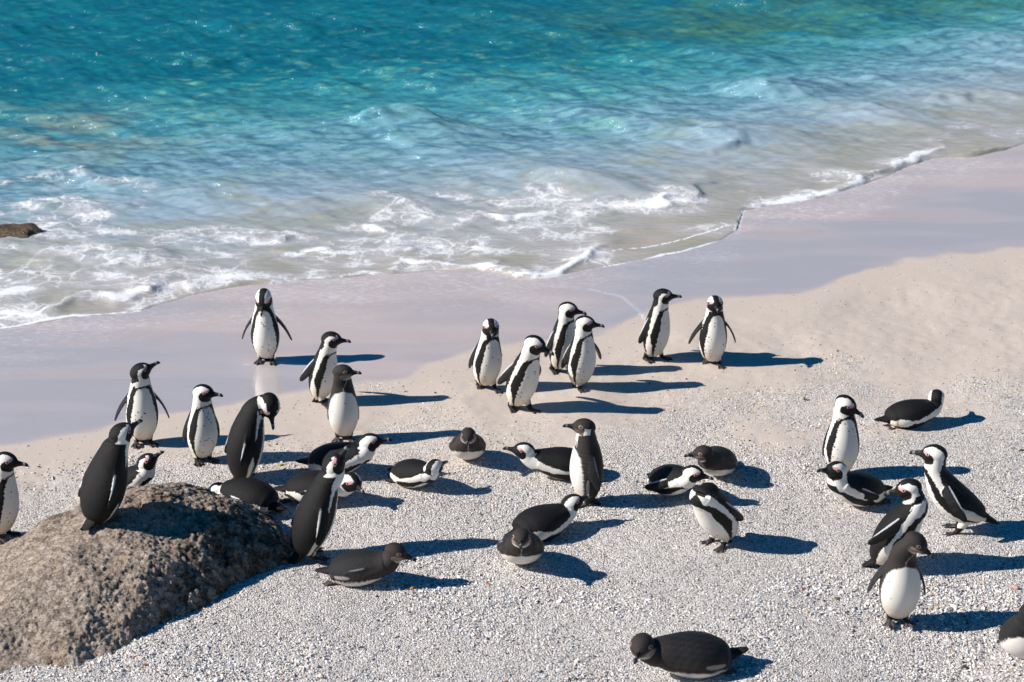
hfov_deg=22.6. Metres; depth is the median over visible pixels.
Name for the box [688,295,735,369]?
penguin
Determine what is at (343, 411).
penguin
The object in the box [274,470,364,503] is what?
penguin
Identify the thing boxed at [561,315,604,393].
penguin
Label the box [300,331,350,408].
penguin
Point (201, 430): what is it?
penguin
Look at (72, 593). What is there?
boulder
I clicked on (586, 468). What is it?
penguin
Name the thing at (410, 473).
penguin
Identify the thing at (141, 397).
penguin
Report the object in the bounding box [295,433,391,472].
penguin
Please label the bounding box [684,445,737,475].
penguin
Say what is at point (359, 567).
penguin
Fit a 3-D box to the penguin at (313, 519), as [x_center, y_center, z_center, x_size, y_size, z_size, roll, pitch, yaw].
[-1.242,1.036,16.278,0.376,0.756,0.324,7,23,18]
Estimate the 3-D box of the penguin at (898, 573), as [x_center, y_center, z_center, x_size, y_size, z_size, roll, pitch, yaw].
[2.345,1.425,15.430,0.350,0.652,0.258,-2,22,-6]
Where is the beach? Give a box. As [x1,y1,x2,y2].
[0,144,1023,681]
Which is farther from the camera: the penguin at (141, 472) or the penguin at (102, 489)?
the penguin at (141, 472)
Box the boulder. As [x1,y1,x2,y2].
[0,482,292,673]
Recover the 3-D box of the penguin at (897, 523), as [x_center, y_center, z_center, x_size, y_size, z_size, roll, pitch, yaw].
[2.410,1.161,16.122,0.398,0.636,0.331,5,22,13]
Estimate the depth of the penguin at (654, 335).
19.36 m
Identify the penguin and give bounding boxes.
[0,451,28,544]
[78,419,142,530]
[114,361,169,448]
[127,451,163,486]
[182,384,222,466]
[208,478,286,518]
[224,392,280,478]
[242,288,291,365]
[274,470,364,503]
[289,445,350,563]
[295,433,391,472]
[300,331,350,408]
[315,542,415,586]
[327,364,361,441]
[386,459,447,487]
[449,427,485,459]
[468,318,503,393]
[497,335,553,413]
[497,528,544,563]
[503,442,603,479]
[503,494,591,541]
[544,301,586,374]
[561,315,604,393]
[562,418,603,507]
[629,631,748,678]
[638,288,681,362]
[643,464,713,495]
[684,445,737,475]
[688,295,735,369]
[690,482,743,552]
[817,461,892,506]
[822,394,863,470]
[862,478,927,566]
[867,531,933,628]
[874,389,944,430]
[909,444,998,536]
[998,604,1023,658]
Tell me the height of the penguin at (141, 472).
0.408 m
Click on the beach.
(892, 276)
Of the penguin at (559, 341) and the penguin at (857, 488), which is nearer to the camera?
the penguin at (857, 488)
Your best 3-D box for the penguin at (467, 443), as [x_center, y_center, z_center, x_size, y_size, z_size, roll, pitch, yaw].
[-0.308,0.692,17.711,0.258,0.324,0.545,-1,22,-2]
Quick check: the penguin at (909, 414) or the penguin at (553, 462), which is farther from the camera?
the penguin at (909, 414)
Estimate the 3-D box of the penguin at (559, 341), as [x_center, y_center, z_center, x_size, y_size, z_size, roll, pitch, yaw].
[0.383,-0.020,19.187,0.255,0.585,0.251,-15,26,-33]
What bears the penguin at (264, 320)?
on the beach
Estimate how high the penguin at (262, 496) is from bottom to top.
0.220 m
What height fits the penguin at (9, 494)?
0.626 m
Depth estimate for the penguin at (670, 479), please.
17.09 m
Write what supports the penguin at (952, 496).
on the beach
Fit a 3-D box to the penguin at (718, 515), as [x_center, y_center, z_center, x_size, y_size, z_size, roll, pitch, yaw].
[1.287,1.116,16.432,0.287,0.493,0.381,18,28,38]
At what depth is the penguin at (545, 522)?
16.61 m
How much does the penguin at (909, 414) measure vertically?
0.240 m
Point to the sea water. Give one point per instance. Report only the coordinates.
(154, 152)
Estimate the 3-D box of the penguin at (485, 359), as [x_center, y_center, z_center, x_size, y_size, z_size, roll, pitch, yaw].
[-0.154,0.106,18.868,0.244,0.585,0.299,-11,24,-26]
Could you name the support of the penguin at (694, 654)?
on the beach
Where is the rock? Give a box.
[0,223,43,237]
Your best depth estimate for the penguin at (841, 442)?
17.34 m
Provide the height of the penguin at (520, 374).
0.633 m
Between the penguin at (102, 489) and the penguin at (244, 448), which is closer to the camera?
the penguin at (102, 489)
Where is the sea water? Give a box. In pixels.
[0,0,1023,328]
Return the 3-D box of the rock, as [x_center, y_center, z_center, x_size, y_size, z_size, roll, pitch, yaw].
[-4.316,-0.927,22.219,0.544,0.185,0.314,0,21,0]
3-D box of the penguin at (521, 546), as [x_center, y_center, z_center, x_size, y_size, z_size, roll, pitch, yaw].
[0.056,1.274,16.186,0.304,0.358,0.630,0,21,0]

